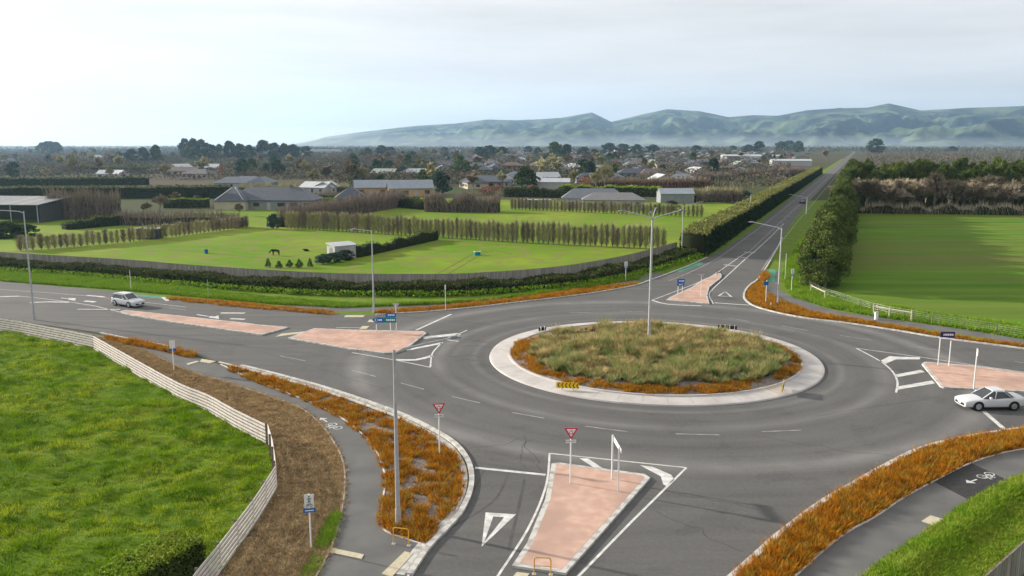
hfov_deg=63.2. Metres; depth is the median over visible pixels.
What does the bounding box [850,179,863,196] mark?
bare tree
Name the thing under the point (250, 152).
evergreen tree
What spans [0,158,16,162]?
house
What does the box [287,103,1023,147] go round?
hills
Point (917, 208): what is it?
bare hedge
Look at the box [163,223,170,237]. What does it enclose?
orchard tree
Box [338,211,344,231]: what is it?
orchard tree
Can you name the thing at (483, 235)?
orchard tree
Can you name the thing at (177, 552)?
clipped hedge
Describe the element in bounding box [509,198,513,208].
orchard tree
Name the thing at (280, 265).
young conifer
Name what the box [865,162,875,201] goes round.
pine tree
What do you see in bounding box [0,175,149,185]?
shelter hedge
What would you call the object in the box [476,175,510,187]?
house
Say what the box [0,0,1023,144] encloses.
sky
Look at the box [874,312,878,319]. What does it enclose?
marker box
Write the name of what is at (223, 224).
orchard tree
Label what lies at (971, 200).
bare tree
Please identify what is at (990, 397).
car
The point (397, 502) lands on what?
street lamp
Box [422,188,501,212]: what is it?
bare hedge
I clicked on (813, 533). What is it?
sedge planting
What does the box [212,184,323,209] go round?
house
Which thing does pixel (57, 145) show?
evergreen tree
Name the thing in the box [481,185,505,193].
rusty shrub
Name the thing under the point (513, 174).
house
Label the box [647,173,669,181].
house
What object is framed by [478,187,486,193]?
rusty shrub
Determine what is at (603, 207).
orchard tree
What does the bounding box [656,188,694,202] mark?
shed
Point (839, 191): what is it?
pine tree
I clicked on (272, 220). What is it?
round bush
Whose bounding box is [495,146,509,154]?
evergreen tree
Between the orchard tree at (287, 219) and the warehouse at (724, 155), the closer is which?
the orchard tree at (287, 219)
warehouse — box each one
[95,147,150,150]
[300,150,341,152]
[534,178,569,188]
[720,154,761,158]
[769,159,811,165]
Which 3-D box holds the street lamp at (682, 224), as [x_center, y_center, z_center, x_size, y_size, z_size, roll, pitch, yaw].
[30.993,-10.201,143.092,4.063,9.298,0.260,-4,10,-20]
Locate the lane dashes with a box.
[174,163,1021,434]
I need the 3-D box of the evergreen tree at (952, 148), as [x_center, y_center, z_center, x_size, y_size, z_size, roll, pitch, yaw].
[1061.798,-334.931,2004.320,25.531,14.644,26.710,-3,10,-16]
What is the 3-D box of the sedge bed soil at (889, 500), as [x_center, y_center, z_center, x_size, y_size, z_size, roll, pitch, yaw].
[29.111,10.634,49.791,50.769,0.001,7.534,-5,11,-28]
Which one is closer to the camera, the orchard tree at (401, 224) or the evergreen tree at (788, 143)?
the orchard tree at (401, 224)
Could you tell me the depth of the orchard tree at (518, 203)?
243.08 m
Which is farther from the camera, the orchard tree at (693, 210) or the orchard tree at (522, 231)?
the orchard tree at (693, 210)
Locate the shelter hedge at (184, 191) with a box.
[0,184,230,198]
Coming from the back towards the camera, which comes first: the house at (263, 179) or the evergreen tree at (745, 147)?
the evergreen tree at (745, 147)
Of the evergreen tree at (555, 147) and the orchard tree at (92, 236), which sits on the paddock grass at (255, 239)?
the orchard tree at (92, 236)
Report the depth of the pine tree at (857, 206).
194.14 m
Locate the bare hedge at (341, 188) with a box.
[238,181,348,191]
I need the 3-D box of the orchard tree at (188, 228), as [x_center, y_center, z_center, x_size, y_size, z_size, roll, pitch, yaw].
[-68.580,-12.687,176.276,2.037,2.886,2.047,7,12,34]
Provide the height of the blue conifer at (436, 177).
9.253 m
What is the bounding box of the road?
[0,151,1023,575]
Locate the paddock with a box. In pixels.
[0,332,277,575]
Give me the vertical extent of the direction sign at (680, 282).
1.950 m
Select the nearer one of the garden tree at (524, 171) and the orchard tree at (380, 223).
the orchard tree at (380, 223)
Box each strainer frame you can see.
[810,284,825,297]
[873,305,912,321]
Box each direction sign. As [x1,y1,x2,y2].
[373,313,395,331]
[677,279,684,291]
[937,332,954,365]
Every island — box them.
[122,310,283,333]
[291,329,422,351]
[520,464,644,568]
[669,274,719,302]
[925,362,1023,389]
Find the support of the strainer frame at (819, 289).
on the verge at (797, 232)
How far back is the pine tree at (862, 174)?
251.11 m
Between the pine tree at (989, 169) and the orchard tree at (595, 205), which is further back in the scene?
the pine tree at (989, 169)
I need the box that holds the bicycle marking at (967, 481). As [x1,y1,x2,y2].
[966,472,994,482]
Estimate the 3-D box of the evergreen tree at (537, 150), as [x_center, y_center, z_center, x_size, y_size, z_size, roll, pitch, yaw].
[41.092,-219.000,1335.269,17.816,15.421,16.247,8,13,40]
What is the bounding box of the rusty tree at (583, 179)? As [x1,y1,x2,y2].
[578,178,590,185]
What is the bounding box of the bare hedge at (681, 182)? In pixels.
[586,175,711,187]
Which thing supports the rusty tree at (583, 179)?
on the ground at (824, 161)
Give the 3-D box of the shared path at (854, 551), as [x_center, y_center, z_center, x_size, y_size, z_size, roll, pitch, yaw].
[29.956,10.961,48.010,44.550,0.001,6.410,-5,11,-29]
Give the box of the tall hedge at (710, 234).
[678,166,822,255]
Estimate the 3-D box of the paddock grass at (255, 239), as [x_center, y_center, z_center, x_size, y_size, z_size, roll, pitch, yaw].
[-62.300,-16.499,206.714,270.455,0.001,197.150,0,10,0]
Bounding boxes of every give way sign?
[392,303,398,330]
[432,403,444,453]
[564,428,577,482]
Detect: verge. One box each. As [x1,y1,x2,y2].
[13,219,764,314]
[692,159,842,259]
[749,200,1023,345]
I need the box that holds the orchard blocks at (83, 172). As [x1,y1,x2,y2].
[0,150,495,176]
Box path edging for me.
[162,358,1023,575]
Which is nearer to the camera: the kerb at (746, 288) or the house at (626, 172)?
the kerb at (746, 288)
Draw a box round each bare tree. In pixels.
[1,153,9,160]
[41,167,51,176]
[50,152,60,164]
[55,155,64,164]
[64,153,74,159]
[64,155,78,175]
[93,157,102,168]
[105,165,113,175]
[113,154,123,169]
[140,201,151,211]
[151,194,169,210]
[157,162,170,178]
[168,191,180,197]
[194,156,209,168]
[234,203,243,214]
[257,153,263,161]
[285,153,293,162]
[295,157,301,172]
[298,159,312,175]
[306,168,319,180]
[320,165,331,180]
[342,157,358,185]
[353,164,368,179]
[375,153,384,161]
[383,150,390,156]
[393,152,404,162]
[415,156,423,164]
[424,162,438,176]
[452,150,459,157]
[465,170,479,190]
[471,162,479,169]
[497,170,506,186]
[533,156,546,171]
[546,152,559,164]
[551,156,563,171]
[562,153,573,162]
[569,169,579,184]
[589,167,602,184]
[593,153,600,162]
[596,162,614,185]
[616,150,625,159]
[641,157,647,164]
[648,160,654,167]
[718,159,727,171]
[822,149,828,161]
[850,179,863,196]
[859,180,882,209]
[863,177,881,204]
[869,180,913,204]
[871,179,898,204]
[882,178,905,207]
[898,177,915,207]
[898,182,933,204]
[907,179,937,203]
[918,178,933,207]
[923,171,948,209]
[928,178,962,206]
[946,178,971,207]
[947,179,965,203]
[957,182,975,209]
[962,179,973,205]
[967,180,997,205]
[970,174,997,204]
[983,182,1023,202]
[990,174,1010,207]
[999,179,1023,203]
[1016,181,1023,206]
[1017,177,1023,188]
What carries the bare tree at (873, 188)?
on the field
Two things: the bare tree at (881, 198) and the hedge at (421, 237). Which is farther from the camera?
the bare tree at (881, 198)
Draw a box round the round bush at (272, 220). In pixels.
[266,213,280,228]
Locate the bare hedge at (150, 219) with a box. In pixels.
[115,206,241,226]
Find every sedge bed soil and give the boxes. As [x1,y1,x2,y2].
[222,365,461,541]
[750,295,1023,347]
[766,441,1023,572]
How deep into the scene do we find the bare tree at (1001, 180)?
237.02 m
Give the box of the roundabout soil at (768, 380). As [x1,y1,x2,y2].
[511,323,800,394]
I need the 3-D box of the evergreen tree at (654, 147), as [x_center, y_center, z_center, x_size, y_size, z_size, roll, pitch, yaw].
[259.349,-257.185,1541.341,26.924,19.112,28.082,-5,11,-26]
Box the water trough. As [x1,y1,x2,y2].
[473,251,480,255]
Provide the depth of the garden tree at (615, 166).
434.59 m
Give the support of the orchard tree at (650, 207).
on the paddock grass at (255, 239)
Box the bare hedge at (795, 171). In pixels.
[728,165,810,177]
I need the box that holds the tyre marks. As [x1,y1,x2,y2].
[450,342,525,550]
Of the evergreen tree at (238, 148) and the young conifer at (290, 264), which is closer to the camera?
the young conifer at (290, 264)
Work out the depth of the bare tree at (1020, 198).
239.35 m
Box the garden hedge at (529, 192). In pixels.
[503,186,563,197]
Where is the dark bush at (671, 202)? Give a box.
[665,200,678,209]
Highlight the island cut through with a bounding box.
[266,329,307,338]
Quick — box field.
[821,213,1023,338]
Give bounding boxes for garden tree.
[4,161,20,177]
[44,154,52,162]
[233,158,250,171]
[247,158,257,169]
[268,155,278,163]
[268,159,285,174]
[348,153,356,159]
[349,167,364,180]
[371,159,382,169]
[371,174,383,179]
[400,154,412,164]
[414,169,429,179]
[513,165,540,187]
[576,159,588,173]
[579,161,586,173]
[583,161,597,172]
[605,152,614,158]
[611,163,619,174]
[689,152,696,159]
[707,157,719,171]
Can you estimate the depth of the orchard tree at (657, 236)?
152.13 m
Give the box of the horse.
[269,249,279,254]
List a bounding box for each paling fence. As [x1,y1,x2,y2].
[0,242,676,283]
[984,540,1023,575]
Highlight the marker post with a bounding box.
[973,348,977,388]
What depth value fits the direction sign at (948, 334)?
71.53 m
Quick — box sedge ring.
[508,337,802,393]
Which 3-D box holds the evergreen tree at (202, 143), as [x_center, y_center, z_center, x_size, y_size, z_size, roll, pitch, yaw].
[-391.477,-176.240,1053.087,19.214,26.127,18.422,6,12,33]
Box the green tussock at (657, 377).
[525,314,790,387]
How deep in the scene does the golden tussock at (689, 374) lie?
74.76 m
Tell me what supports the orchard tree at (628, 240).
on the paddock grass at (255, 239)
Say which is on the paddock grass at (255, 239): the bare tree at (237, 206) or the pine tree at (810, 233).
the bare tree at (237, 206)
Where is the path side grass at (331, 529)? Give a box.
[298,510,343,575]
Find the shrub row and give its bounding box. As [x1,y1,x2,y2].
[61,213,127,229]
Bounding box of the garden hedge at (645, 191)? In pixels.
[558,183,661,196]
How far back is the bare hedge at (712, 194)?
276.55 m
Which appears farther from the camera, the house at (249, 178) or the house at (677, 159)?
the house at (677, 159)
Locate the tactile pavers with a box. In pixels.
[186,315,942,575]
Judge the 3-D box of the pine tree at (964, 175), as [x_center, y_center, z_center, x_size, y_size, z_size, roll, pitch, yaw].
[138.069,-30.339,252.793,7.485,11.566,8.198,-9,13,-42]
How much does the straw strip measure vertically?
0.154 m
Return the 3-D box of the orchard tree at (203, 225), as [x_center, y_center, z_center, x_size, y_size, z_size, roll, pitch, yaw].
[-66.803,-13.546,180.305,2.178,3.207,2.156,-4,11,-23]
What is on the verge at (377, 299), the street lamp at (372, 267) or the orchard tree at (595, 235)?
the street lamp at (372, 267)
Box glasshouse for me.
[519,199,550,207]
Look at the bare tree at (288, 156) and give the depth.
703.95 m
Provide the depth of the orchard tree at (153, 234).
168.05 m
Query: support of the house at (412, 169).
on the ground at (824, 161)
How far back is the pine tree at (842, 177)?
230.29 m
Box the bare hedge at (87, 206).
[41,184,120,219]
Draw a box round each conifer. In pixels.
[264,258,270,266]
[275,261,282,267]
[285,260,293,267]
[294,259,303,267]
[307,258,313,266]
[428,170,452,193]
[449,154,472,171]
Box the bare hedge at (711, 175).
[637,170,735,181]
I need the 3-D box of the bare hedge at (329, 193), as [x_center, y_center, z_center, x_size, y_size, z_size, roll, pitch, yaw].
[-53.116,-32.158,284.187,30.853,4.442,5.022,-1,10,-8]
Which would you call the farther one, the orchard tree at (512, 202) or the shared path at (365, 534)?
the orchard tree at (512, 202)
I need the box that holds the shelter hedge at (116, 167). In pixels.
[53,165,145,171]
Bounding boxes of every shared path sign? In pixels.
[169,340,175,369]
[303,494,315,547]
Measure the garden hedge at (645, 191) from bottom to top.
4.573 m
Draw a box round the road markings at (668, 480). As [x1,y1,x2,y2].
[0,238,1020,575]
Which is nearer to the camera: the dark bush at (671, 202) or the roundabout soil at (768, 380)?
the roundabout soil at (768, 380)
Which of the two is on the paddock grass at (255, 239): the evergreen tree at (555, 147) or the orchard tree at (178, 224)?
the orchard tree at (178, 224)
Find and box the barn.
[0,196,70,222]
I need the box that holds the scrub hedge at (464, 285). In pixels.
[0,247,697,295]
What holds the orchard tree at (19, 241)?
on the paddock grass at (255, 239)
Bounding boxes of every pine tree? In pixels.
[796,229,845,285]
[796,230,851,287]
[797,217,840,266]
[798,219,848,272]
[802,215,849,252]
[804,206,854,242]
[809,219,853,281]
[812,215,852,250]
[813,191,841,220]
[815,202,842,221]
[827,184,856,220]
[827,211,847,243]
[829,169,847,190]
[831,196,849,216]
[832,187,851,209]
[833,200,854,245]
[834,176,856,193]
[834,195,849,213]
[838,176,859,199]
[838,201,858,244]
[842,173,860,197]
[842,179,853,193]
[843,166,860,202]
[845,184,859,212]
[850,190,860,218]
[854,161,867,175]
[855,167,870,206]
[863,158,876,171]
[863,169,883,204]
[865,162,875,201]
[874,166,893,202]
[890,161,909,206]
[896,161,918,205]
[911,161,932,206]
[921,165,940,206]
[924,162,939,202]
[936,163,954,205]
[940,168,960,206]
[951,158,963,180]
[953,169,975,206]
[959,157,968,169]
[962,165,984,205]
[977,160,987,174]
[978,163,1001,205]
[989,166,1008,206]
[991,155,1001,166]
[999,159,1008,173]
[1001,165,1022,206]
[1011,161,1023,206]
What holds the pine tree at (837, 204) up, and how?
on the field
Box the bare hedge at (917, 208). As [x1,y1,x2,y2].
[857,199,1023,214]
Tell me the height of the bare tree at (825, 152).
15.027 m
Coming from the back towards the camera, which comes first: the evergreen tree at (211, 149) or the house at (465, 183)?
the evergreen tree at (211, 149)
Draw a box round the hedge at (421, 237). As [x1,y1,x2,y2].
[356,229,438,257]
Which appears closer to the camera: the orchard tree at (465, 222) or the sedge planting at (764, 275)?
the sedge planting at (764, 275)
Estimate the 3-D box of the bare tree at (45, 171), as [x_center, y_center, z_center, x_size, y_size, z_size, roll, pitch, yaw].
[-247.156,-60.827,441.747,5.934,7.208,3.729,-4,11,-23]
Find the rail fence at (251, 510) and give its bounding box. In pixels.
[0,319,276,575]
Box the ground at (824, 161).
[0,145,1023,575]
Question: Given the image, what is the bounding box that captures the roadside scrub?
[867,150,1023,165]
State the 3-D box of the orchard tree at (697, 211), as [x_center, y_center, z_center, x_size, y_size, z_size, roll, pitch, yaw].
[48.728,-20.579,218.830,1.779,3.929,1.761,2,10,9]
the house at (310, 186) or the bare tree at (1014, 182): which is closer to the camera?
the bare tree at (1014, 182)
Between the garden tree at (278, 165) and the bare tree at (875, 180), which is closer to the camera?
the bare tree at (875, 180)
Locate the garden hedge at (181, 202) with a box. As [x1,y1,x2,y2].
[163,197,209,207]
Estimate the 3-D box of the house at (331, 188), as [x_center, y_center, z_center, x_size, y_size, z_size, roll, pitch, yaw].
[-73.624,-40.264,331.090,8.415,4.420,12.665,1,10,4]
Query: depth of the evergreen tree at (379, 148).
1247.79 m
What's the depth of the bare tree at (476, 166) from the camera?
526.76 m
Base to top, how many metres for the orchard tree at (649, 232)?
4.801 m
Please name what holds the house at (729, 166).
on the ground at (824, 161)
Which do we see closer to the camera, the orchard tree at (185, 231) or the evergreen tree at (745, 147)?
the orchard tree at (185, 231)
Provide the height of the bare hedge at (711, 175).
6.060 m
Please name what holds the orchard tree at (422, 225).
on the paddock grass at (255, 239)
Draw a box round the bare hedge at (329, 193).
[314,189,401,200]
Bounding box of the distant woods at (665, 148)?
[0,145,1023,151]
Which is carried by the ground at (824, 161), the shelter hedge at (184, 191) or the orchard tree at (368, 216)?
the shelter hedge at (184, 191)
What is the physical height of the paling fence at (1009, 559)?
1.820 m
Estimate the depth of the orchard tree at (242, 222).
190.53 m
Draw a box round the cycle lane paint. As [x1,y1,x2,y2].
[135,262,775,298]
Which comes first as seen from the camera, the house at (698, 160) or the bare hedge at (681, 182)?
the bare hedge at (681, 182)
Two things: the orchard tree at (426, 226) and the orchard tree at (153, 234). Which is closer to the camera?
the orchard tree at (153, 234)
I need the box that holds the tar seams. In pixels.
[61,242,939,551]
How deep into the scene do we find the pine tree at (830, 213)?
126.21 m
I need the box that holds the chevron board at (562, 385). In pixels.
[556,381,578,389]
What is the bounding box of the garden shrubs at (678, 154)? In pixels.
[334,149,791,185]
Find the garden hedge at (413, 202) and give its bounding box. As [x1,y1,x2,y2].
[398,196,423,209]
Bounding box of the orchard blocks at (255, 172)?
[0,150,415,179]
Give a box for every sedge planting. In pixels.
[103,334,200,357]
[166,295,336,314]
[226,363,467,542]
[374,281,638,313]
[731,424,1023,575]
[745,280,1023,346]
[758,269,770,280]
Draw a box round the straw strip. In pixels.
[82,336,350,575]
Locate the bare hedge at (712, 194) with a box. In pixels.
[693,185,744,202]
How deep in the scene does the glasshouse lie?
251.71 m
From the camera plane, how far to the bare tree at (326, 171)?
402.72 m
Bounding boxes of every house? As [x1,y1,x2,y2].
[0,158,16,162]
[96,170,115,177]
[112,170,129,177]
[166,167,199,174]
[171,164,191,166]
[180,169,218,178]
[197,164,220,170]
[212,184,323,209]
[213,177,248,187]
[239,176,257,180]
[244,176,278,186]
[299,181,336,193]
[315,181,339,191]
[334,187,364,201]
[353,180,387,194]
[370,168,396,177]
[386,180,433,196]
[400,168,425,177]
[434,160,451,163]
[438,166,455,171]
[459,177,488,188]
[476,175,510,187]
[477,165,492,173]
[484,161,501,165]
[488,164,503,171]
[495,175,513,184]
[501,162,522,168]
[507,171,522,180]
[527,172,559,177]
[549,165,569,172]
[561,188,645,209]
[575,173,611,183]
[614,173,623,180]
[616,168,642,177]
[623,161,641,165]
[631,159,649,162]
[640,168,665,173]
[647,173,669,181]
[654,162,678,168]
[670,174,693,178]
[671,158,688,163]
[684,160,702,165]
[685,166,707,174]
[696,159,709,164]
[718,164,734,170]
[733,161,746,166]
[794,155,809,158]
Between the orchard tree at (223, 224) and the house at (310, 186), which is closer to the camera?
the orchard tree at (223, 224)
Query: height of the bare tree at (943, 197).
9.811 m
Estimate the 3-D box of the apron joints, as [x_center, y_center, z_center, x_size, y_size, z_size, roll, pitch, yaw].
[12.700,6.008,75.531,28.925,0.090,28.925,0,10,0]
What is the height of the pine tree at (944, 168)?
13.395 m
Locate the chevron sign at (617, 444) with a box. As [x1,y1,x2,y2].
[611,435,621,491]
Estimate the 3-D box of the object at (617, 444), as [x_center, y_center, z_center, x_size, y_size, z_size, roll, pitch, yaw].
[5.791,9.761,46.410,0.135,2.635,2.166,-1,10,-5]
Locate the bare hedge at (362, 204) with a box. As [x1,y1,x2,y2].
[275,187,408,226]
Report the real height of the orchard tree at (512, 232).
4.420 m
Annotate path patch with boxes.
[935,463,1007,498]
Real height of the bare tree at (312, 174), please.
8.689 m
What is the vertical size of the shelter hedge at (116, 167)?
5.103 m
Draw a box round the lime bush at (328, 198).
[320,197,336,203]
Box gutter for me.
[242,368,467,574]
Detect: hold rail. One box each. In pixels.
[392,527,410,546]
[532,557,552,575]
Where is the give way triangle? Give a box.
[484,516,503,541]
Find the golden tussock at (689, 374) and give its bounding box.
[526,317,787,383]
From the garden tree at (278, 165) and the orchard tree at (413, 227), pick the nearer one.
the orchard tree at (413, 227)
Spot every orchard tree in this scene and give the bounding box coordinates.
[15,234,23,250]
[20,236,30,250]
[27,235,38,249]
[36,232,45,249]
[42,235,52,248]
[48,232,58,247]
[55,232,64,247]
[62,233,70,246]
[69,232,78,246]
[77,232,84,245]
[84,230,90,245]
[89,229,97,244]
[95,231,102,244]
[101,229,110,243]
[108,230,115,243]
[114,229,121,242]
[118,228,127,242]
[126,227,133,241]
[130,226,137,241]
[135,227,141,240]
[139,225,147,239]
[145,226,151,239]
[149,225,155,238]
[159,224,166,237]
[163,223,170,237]
[167,223,174,236]
[172,222,178,235]
[176,221,183,235]
[181,222,187,234]
[185,223,191,234]
[189,221,196,233]
[191,220,198,233]
[198,220,204,232]
[200,220,206,232]
[205,220,211,231]
[210,218,215,231]
[212,217,220,230]
[216,218,222,230]
[221,219,226,229]
[225,216,229,229]
[229,215,233,228]
[233,215,239,228]
[236,215,241,228]
[240,216,246,227]
[242,214,249,227]
[284,211,289,227]
[288,211,293,226]
[291,212,296,228]
[293,212,300,228]
[299,212,303,228]
[301,211,307,229]
[305,211,311,229]
[308,212,314,229]
[312,212,318,228]
[315,212,321,229]
[319,210,325,230]
[323,210,330,230]
[327,213,332,230]
[329,213,335,230]
[335,214,339,231]
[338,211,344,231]
[342,211,348,231]
[346,214,351,231]
[349,213,355,232]
[352,212,359,232]
[358,212,363,232]
[362,213,367,232]
[364,212,371,233]
[369,213,376,233]
[375,214,380,233]
[377,214,384,233]
[382,215,387,233]
[385,215,391,234]
[388,217,396,234]
[393,214,399,234]
[397,214,403,235]
[402,216,407,235]
[407,218,412,235]
[410,214,418,234]
[412,216,421,233]
[419,219,424,230]
[423,217,428,232]
[426,218,434,231]
[432,218,437,230]
[435,218,441,237]
[439,218,445,237]
[445,216,450,238]
[449,218,454,238]
[453,217,460,238]
[458,217,465,238]
[463,217,469,239]
[467,219,474,239]
[472,220,478,239]
[476,221,482,239]
[481,220,486,240]
[485,219,492,240]
[490,218,496,240]
[494,221,501,241]
[498,222,505,241]
[503,222,510,241]
[507,220,515,241]
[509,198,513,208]
[513,218,519,242]
[516,198,520,208]
[519,219,526,242]
[523,197,528,208]
[523,220,531,242]
[529,222,535,242]
[535,220,541,243]
[537,198,541,210]
[539,220,546,243]
[541,199,545,210]
[544,219,553,243]
[545,198,549,209]
[549,220,557,243]
[555,220,562,244]
[559,200,563,211]
[560,223,566,244]
[562,199,567,210]
[565,222,572,244]
[567,201,571,211]
[571,225,578,244]
[574,199,578,211]
[576,226,583,245]
[581,201,585,212]
[581,223,588,245]
[586,201,589,211]
[587,224,593,245]
[589,223,600,245]
[592,201,597,212]
[596,202,601,211]
[598,222,605,246]
[601,200,605,212]
[603,223,610,246]
[609,201,613,213]
[609,221,617,246]
[612,201,616,213]
[613,226,622,246]
[619,224,627,247]
[625,200,628,213]
[625,224,632,247]
[629,201,633,211]
[630,223,638,247]
[633,204,637,212]
[635,203,641,213]
[635,222,644,247]
[642,224,649,248]
[644,203,648,213]
[647,226,656,246]
[648,201,653,214]
[653,226,660,247]
[656,203,661,215]
[659,228,667,245]
[661,205,665,213]
[669,203,673,214]
[673,205,678,215]
[678,204,681,216]
[682,203,686,216]
[687,205,690,216]
[691,204,695,215]
[695,204,699,215]
[698,203,704,216]
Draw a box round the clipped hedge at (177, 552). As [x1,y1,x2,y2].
[85,527,208,575]
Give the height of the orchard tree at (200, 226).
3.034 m
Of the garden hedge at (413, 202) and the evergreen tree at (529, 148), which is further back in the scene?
the evergreen tree at (529, 148)
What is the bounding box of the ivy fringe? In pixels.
[0,252,707,297]
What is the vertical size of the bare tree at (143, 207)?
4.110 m
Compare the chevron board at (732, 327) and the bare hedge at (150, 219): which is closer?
the chevron board at (732, 327)
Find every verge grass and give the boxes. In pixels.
[780,238,1023,338]
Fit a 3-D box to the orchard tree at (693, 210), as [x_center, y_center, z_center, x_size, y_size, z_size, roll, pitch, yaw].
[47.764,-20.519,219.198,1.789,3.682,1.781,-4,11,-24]
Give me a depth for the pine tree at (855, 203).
199.09 m
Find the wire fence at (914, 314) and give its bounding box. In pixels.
[809,283,1021,334]
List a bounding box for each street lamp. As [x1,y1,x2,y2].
[0,210,35,319]
[350,228,374,313]
[393,335,460,525]
[618,207,686,336]
[681,201,702,247]
[748,221,781,302]
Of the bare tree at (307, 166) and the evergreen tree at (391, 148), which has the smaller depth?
the bare tree at (307, 166)
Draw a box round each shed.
[135,227,161,238]
[326,241,357,257]
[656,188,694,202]
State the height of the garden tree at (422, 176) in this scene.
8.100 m
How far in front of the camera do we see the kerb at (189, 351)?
73.23 m
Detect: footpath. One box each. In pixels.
[282,273,663,310]
[759,271,1023,343]
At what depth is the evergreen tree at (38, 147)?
1534.83 m
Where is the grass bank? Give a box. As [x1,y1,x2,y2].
[862,472,1023,575]
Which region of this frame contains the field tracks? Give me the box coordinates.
[168,249,509,273]
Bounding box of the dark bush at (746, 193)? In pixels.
[742,190,752,197]
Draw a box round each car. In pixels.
[110,291,144,307]
[954,386,1023,410]
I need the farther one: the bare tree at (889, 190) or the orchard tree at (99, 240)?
the bare tree at (889, 190)
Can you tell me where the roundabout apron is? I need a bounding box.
[489,321,824,406]
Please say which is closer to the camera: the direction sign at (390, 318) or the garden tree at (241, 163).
the direction sign at (390, 318)
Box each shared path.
[52,327,417,575]
[798,450,1023,575]
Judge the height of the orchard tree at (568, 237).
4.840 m
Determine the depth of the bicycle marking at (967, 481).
48.05 m
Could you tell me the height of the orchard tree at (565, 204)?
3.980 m
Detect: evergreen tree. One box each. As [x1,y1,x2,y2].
[34,142,49,152]
[41,141,58,152]
[47,142,62,152]
[122,149,138,161]
[137,147,149,160]
[149,144,163,161]
[177,138,187,158]
[185,138,202,159]
[197,139,208,157]
[201,144,218,159]
[214,144,227,157]
[222,140,234,157]
[231,143,245,158]
[235,167,241,173]
[240,145,256,157]
[242,166,248,175]
[254,140,268,157]
[261,163,269,175]
[267,142,279,156]
[277,143,291,155]
[286,144,300,156]
[300,146,312,155]
[363,147,372,154]
[375,145,388,154]
[382,159,394,167]
[384,146,395,153]
[396,166,407,175]
[473,147,486,155]
[482,145,497,155]
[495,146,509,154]
[524,146,533,152]
[533,147,542,154]
[543,141,561,157]
[559,144,572,155]
[576,147,590,154]
[600,143,616,152]
[616,143,630,153]
[630,144,644,153]
[645,144,659,152]
[690,145,701,151]
[727,145,737,150]
[741,144,754,151]
[752,141,764,151]
[773,141,786,150]
[784,140,794,149]
[791,141,804,151]
[866,138,885,153]
[947,146,958,151]
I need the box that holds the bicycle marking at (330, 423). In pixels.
[319,418,342,428]
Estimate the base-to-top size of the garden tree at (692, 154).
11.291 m
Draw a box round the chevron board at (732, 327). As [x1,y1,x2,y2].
[718,324,736,330]
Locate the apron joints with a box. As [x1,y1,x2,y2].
[493,323,818,403]
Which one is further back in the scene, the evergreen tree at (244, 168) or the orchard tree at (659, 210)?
the evergreen tree at (244, 168)
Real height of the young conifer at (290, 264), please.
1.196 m
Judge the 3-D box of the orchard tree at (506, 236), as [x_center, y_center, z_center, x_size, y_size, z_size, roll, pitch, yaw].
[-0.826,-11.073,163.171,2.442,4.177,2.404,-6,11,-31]
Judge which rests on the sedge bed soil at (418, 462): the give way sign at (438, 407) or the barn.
the give way sign at (438, 407)
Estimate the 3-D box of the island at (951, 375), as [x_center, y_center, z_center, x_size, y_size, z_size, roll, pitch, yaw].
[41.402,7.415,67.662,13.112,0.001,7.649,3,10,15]
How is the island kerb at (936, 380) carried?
on the road
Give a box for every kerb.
[100,332,279,376]
[119,310,288,335]
[207,257,707,314]
[240,364,1018,575]
[288,328,425,353]
[512,462,649,575]
[666,273,721,304]
[743,237,1023,348]
[922,362,1023,392]
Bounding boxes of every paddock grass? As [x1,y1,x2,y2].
[0,197,734,280]
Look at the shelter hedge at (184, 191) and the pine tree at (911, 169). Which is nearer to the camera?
the pine tree at (911, 169)
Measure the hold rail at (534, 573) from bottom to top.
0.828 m
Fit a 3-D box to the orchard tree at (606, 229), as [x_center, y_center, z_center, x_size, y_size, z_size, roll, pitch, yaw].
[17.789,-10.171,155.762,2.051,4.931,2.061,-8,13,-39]

